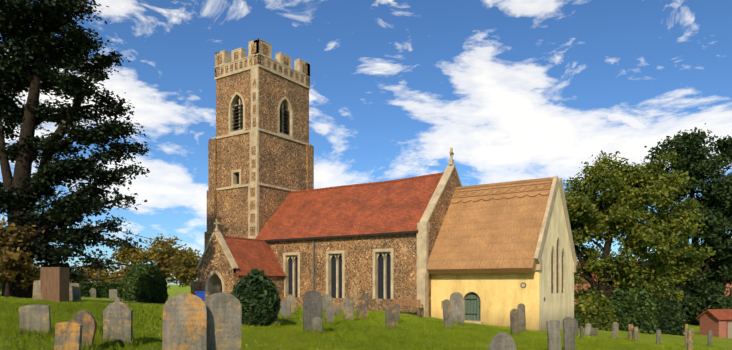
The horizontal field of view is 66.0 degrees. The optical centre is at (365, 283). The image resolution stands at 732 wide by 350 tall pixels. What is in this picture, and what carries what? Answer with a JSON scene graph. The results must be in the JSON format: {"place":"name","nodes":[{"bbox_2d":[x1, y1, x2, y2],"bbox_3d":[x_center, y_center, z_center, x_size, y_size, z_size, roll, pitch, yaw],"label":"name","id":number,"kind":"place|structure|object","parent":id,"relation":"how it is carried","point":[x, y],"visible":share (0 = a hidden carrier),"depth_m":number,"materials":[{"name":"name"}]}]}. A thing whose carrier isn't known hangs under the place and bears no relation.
{"place":"outdoors","nodes":[
{"label":"outdoors","id":0,"kind":"place"},
{"bbox_2d":[0,285,731,349],"bbox_3d":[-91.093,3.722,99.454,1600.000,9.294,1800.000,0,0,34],"label":"ground","id":1,"kind":"structure","parent":0,"point":[669,339],"depth_m":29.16,"materials":[{"name":"green plant"}]},
{"bbox_2d":[0,218,44,296],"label":"tree","id":2,"kind":"object","parent":1,"relation":"on","point":[9,262],"visible":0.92,"depth_m":28.18,"materials":[{"name":"brown plant"}]},
{"bbox_2d":[40,267,69,301],"bbox_3d":[-14.232,0.111,25.813,0.936,1.688,0.736,0,0,7],"label":"chest tomb","id":3,"kind":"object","parent":1,"relation":"on","point":[54,283],"depth_m":25.48,"materials":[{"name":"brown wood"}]},
{"bbox_2d":[0,0,150,297],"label":"pine tree","id":4,"kind":"object","parent":1,"relation":"on","point":[38,49],"visible":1,"depth_m":29.89,"materials":[{"name":"green plant"}]},
{"bbox_2d":[69,281,123,298],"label":"hedge","id":5,"kind":"object","parent":1,"relation":"on","point":[102,289],"visible":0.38,"depth_m":56.31,"materials":[{"name":"green plant"}]},
{"bbox_2d":[69,263,124,281],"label":"trees","id":6,"kind":"object","parent":1,"relation":"on","point":[103,273],"visible":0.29,"depth_m":126.50,"materials":[{"name":"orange plant"}]},
{"bbox_2d":[0,249,198,291],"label":"tree line","id":7,"kind":"object","parent":1,"relation":"on","point":[37,269],"visible":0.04,"depth_m":73.89,"materials":[{"name":"green plant"}]},
{"bbox_2d":[78,231,183,281],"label":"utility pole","id":8,"kind":"object","parent":1,"relation":"on","point":[144,237],"visible":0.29,"depth_m":69.85,"materials":[{"name":"brown wood"}]},
{"bbox_2d":[122,263,168,303],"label":"bush","id":9,"kind":"object","parent":1,"relation":"on","point":[144,283],"visible":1,"depth_m":45.94,"materials":[{"name":"green plant"}]},
{"bbox_2d":[101,233,201,288],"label":"trees","id":10,"kind":"object","parent":1,"relation":"on","point":[165,255],"visible":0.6,"depth_m":92.61,"materials":[{"name":"brown plant"}]},
{"bbox_2d":[195,291,204,300],"bbox_3d":[-10.813,1.015,36.737,0.600,1.019,0.688,0,0,-19],"label":"sign board","id":11,"kind":"object","parent":1,"relation":"on","point":[200,294],"visible":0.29,"depth_m":36.46,"materials":[{"name":"blue"}]},
{"bbox_2d":[230,268,280,326],"bbox_3d":[-3.049,0.429,15.586,1.403,1.657,1.423,0,0,34],"label":"yew dome","id":12,"kind":"object","parent":1,"relation":"on","point":[254,292],"visible":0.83,"depth_m":15.15,"materials":[{"name":"green plant"}]},
{"bbox_2d":[191,38,576,330],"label":"church","id":13,"kind":"structure","parent":1,"relation":"on","point":[494,253],"depth_m":38.52,"materials":[{"name":"stone"}]},
{"bbox_2d":[393,299,422,314],"bbox_3d":[2.602,1.443,34.499,1.900,0.950,0.500,0,0,34],"label":"bench","id":14,"kind":"object","parent":1,"relation":"on","point":[414,303],"visible":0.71,"depth_m":34.16,"materials":[{"name":"brown wood"}]},
{"bbox_2d":[574,308,580,328],"bbox_3d":[14.109,2.514,39.076,1.602,1.714,1.210,0,0,34],"label":"shrub","id":15,"kind":"object","parent":1,"relation":"on","point":[576,316],"visible":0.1,"depth_m":38.64,"materials":[{"name":"green plant"}]},
{"bbox_2d":[574,291,615,330],"bbox_3d":[16.225,2.051,40.121,2.943,3.040,2.179,0,0,34],"label":"shrub","id":16,"kind":"object","parent":1,"relation":"on","point":[595,311],"visible":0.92,"depth_m":39.44,"materials":[{"name":"green plant"}]},
{"bbox_2d":[608,285,658,333],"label":"shrub","id":17,"kind":"object","parent":1,"relation":"on","point":[635,308],"visible":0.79,"depth_m":41.34,"materials":[{"name":"green plant"}]},
{"bbox_2d":[563,150,715,304],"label":"oak tree","id":18,"kind":"object","parent":1,"relation":"on","point":[626,199],"visible":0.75,"depth_m":46.23,"materials":[{"name":"green plant"}]},
{"bbox_2d":[574,259,731,313],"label":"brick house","id":19,"kind":"structure","parent":1,"relation":"on","point":[588,284],"depth_m":68.53,"materials":[{"name":"ceramic"}]},
{"bbox_2d":[653,294,688,335],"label":"shrub","id":20,"kind":"object","parent":1,"relation":"on","point":[671,316],"visible":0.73,"depth_m":43.58,"materials":[{"name":"green plant"}]},
{"bbox_2d":[642,123,731,325],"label":"tree","id":21,"kind":"object","parent":1,"relation":"on","point":[706,285],"visible":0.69,"depth_m":58.81,"materials":[{"name":"green plant"}]},
{"bbox_2d":[696,309,731,338],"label":"brick hut","id":22,"kind":"object","parent":1,"relation":"on","point":[718,322],"visible":0.83,"depth_m":47.79,"materials":[{"name":"brick"}]},
{"bbox_2d":[0,0,731,284],"label":"sky","id":23,"kind":"structure","parent":0,"point":[518,90],"materials":[{"name":"blue"}]},
{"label":"grave soil","id":24,"kind":"structure","parent":0,"visible":0},
{"bbox_2d":[19,304,50,334],"bbox_3d":[-5.863,0.728,9.992,0.481,0.705,0.077,-2,4,-12],"label":"gravestone","id":25,"kind":"object","parent":24,"relation":"on","point":[32,318],"visible":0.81,"depth_m":9.95,"materials":[{"name":"stone"}]},
{"bbox_2d":[32,280,41,299],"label":"gravestone","id":26,"kind":"object","parent":24,"relation":"on","point":[37,294],"visible":0.42,"depth_m":25.49,"materials":[{"name":"stone"}]},
{"bbox_2d":[54,322,82,349],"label":"gravestone","id":27,"kind":"object","parent":24,"relation":"on","point":[68,335],"visible":1,"depth_m":7.59,"materials":[{"name":"stone"}]},
{"bbox_2d":[69,283,80,301],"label":"gravestone","id":28,"kind":"object","parent":24,"relation":"on","point":[74,292],"visible":0.42,"depth_m":27.55,"materials":[{"name":"stone"}]},
{"bbox_2d":[71,311,96,347],"bbox_3d":[-4.499,0.823,8.915,0.380,0.795,0.070,12,3,-2],"label":"gravestone","id":29,"kind":"object","parent":24,"relation":"on","point":[86,320],"visible":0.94,"depth_m":8.88,"materials":[{"name":"stone"}]},
{"bbox_2d":[89,288,95,297],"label":"gravestone","id":30,"kind":"object","parent":24,"relation":"on","point":[92,291],"visible":0.81,"depth_m":55.59,"materials":[{"name":"stone"}]},
{"bbox_2d":[109,289,117,299],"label":"gravestone","id":31,"kind":"object","parent":24,"relation":"on","point":[113,294],"visible":0.85,"depth_m":50.28,"materials":[{"name":"stone"}]},
{"bbox_2d":[103,297,132,343],"bbox_3d":[-4.301,0.734,9.773,0.486,0.996,0.078,0,-1,2],"label":"gravestone","id":32,"kind":"object","parent":24,"relation":"on","point":[118,319],"visible":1,"depth_m":9.73,"materials":[{"name":"stone"}]},
{"bbox_2d":[162,293,206,349],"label":"gravestone","id":33,"kind":"object","parent":24,"relation":"on","point":[184,321],"visible":1,"depth_m":8.21,"materials":[{"name":"stone"}]},
{"bbox_2d":[204,292,241,349],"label":"gravestone","id":34,"kind":"object","parent":24,"relation":"on","point":[224,315],"visible":0.79,"depth_m":8.61,"materials":[{"name":"stone"}]},
{"bbox_2d":[272,311,278,325],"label":"gravestone","id":35,"kind":"object","parent":24,"relation":"on","point":[275,320],"visible":0.21,"depth_m":15.50,"materials":[{"name":"stone"}]},
{"bbox_2d":[280,300,290,317],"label":"gravestone","id":36,"kind":"object","parent":24,"relation":"on","point":[285,309],"visible":0.75,"depth_m":18.39,"materials":[{"name":"stone"}]},
{"bbox_2d":[286,294,295,313],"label":"gravestone","id":37,"kind":"object","parent":24,"relation":"on","point":[290,298],"visible":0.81,"depth_m":20.75,"materials":[{"name":"stone"}]},
{"bbox_2d":[303,291,322,331],"bbox_3d":[-1.403,0.833,14.881,0.510,1.291,0.082,0,-3,-21],"label":"gravestone","id":38,"kind":"object","parent":24,"relation":"on","point":[312,305],"visible":0.83,"depth_m":14.83,"materials":[{"name":"stone"}]},
{"bbox_2d":[312,317,321,333],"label":"gravestone","id":39,"kind":"object","parent":24,"relation":"on","point":[316,322],"visible":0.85,"depth_m":14.81,"materials":[{"name":"stone"}]},
{"bbox_2d":[322,294,331,310],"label":"gravestone","id":40,"kind":"object","parent":24,"relation":"on","point":[327,300],"visible":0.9,"depth_m":24.96,"materials":[{"name":"stone"}]},
{"bbox_2d":[326,308,333,322],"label":"gravestone","id":41,"kind":"object","parent":24,"relation":"on","point":[330,314],"visible":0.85,"depth_m":18.06,"materials":[{"name":"stone"}]},
{"bbox_2d":[334,303,340,315],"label":"gravestone","id":42,"kind":"object","parent":24,"relation":"on","point":[337,308],"visible":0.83,"depth_m":22.03,"materials":[{"name":"stone"}]},
{"bbox_2d":[343,297,353,320],"bbox_3d":[-0.634,1.006,20.389,0.366,1.028,0.070,0,1,-5],"label":"gravestone","id":43,"kind":"object","parent":24,"relation":"on","point":[348,307],"visible":0.81,"depth_m":20.35,"materials":[{"name":"stone"}]},
{"bbox_2d":[357,295,368,318],"bbox_3d":[-0.121,1.009,21.967,0.433,1.114,0.070,2,1,-21],"label":"gravestone","id":44,"kind":"object","parent":24,"relation":"on","point":[363,306],"visible":0.9,"depth_m":21.93,"materials":[{"name":"stone"}]},
{"bbox_2d":[385,307,396,328],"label":"gravestone","id":45,"kind":"object","parent":24,"relation":"on","point":[390,316],"visible":0.88,"depth_m":18.36,"materials":[{"name":"stone"}]},
{"bbox_2d":[393,304,399,321],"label":"gravestone","id":46,"kind":"object","parent":24,"relation":"on","point":[396,307],"visible":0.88,"depth_m":21.78,"materials":[{"name":"stone"}]},
{"bbox_2d":[442,299,452,327],"bbox_3d":[3.092,1.246,21.343,0.343,1.293,0.070,-5,3,-23],"label":"gravestone","id":47,"kind":"object","parent":24,"relation":"on","point":[447,312],"visible":0.85,"depth_m":21.30,"materials":[{"name":"stone"}]},
{"bbox_2d":[450,292,463,324],"bbox_3d":[4.010,1.180,24.823,0.618,1.584,0.099,-1,-2,-20],"label":"gravestone","id":48,"kind":"object","parent":24,"relation":"on","point":[457,303],"visible":0.9,"depth_m":24.78,"materials":[{"name":"stone"}]},
{"bbox_2d":[488,332,515,349],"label":"gravestone","id":49,"kind":"object","parent":24,"relation":"on","point":[502,341],"visible":1,"depth_m":8.53,"materials":[{"name":"stone"}]},
{"bbox_2d":[510,309,519,334],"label":"gravestone","id":50,"kind":"object","parent":24,"relation":"on","point":[514,320],"visible":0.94,"depth_m":21.47,"materials":[{"name":"stone"}]},
{"bbox_2d":[517,303,525,331],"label":"gravestone","id":51,"kind":"object","parent":24,"relation":"on","point":[522,315],"visible":0.85,"depth_m":23.72,"materials":[{"name":"stone"}]},
{"bbox_2d":[546,320,560,349],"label":"gravestone","id":52,"kind":"object","parent":24,"relation":"on","point":[553,335],"visible":1,"depth_m":15.55,"materials":[{"name":"stone"}]},
{"bbox_2d":[563,317,574,349],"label":"gravestone","id":53,"kind":"object","parent":24,"relation":"on","point":[569,333],"visible":1,"depth_m":16.57,"materials":[{"name":"stone"}]},
{"bbox_2d":[573,318,577,335],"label":"gravestone","id":54,"kind":"object","parent":24,"relation":"on","point":[576,325],"visible":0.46,"depth_m":29.82,"materials":[{"name":"stone"}]},
{"bbox_2d":[580,326,582,338],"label":"gravestone","id":55,"kind":"object","parent":24,"relation":"on","point":[581,331],"visible":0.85,"depth_m":26.86,"materials":[{"name":"stone"}]},
{"bbox_2d":[584,323,590,335],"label":"gravestone","id":56,"kind":"object","parent":24,"relation":"on","point":[587,330],"visible":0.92,"depth_m":30.12,"materials":[{"name":"stone"}]},
{"bbox_2d":[590,328,597,335],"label":"gravestone","id":57,"kind":"object","parent":24,"relation":"on","point":[594,331],"visible":0.6,"depth_m":30.32,"materials":[{"name":"stone"}]},
{"bbox_2d":[612,322,618,338],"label":"gravestone","id":58,"kind":"object","parent":24,"relation":"on","point":[615,327],"visible":0.85,"depth_m":30.34,"materials":[{"name":"stone"}]},
{"bbox_2d":[628,324,633,339],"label":"gravestone","id":59,"kind":"object","parent":24,"relation":"on","point":[630,331],"visible":0.81,"depth_m":29.93,"materials":[{"name":"stone"}]},
{"bbox_2d":[634,327,638,341],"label":"gravestone","id":60,"kind":"object","parent":24,"relation":"on","point":[636,335],"visible":0.92,"depth_m":29.55,"materials":[{"name":"stone"}]},
{"bbox_2d":[656,330,660,344],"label":"gravestone","id":61,"kind":"object","parent":24,"relation":"on","point":[658,336],"visible":0.85,"depth_m":28.74,"materials":[{"name":"stone"}]},
{"bbox_2d":[683,324,687,346],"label":"gravestone","id":62,"kind":"object","parent":24,"relation":"on","point":[686,329],"visible":0.6,"depth_m":28.99,"materials":[{"name":"stone"}]},
{"bbox_2d":[686,330,692,349],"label":"gravestone","id":63,"kind":"object","parent":24,"relation":"on","point":[689,339],"visible":1,"depth_m":18.92,"materials":[{"name":"stone"}]},
{"bbox_2d":[707,330,711,345],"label":"gravestone","id":64,"kind":"object","parent":24,"relation":"on","point":[709,337],"visible":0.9,"depth_m":32.31,"materials":[{"name":"stone"}]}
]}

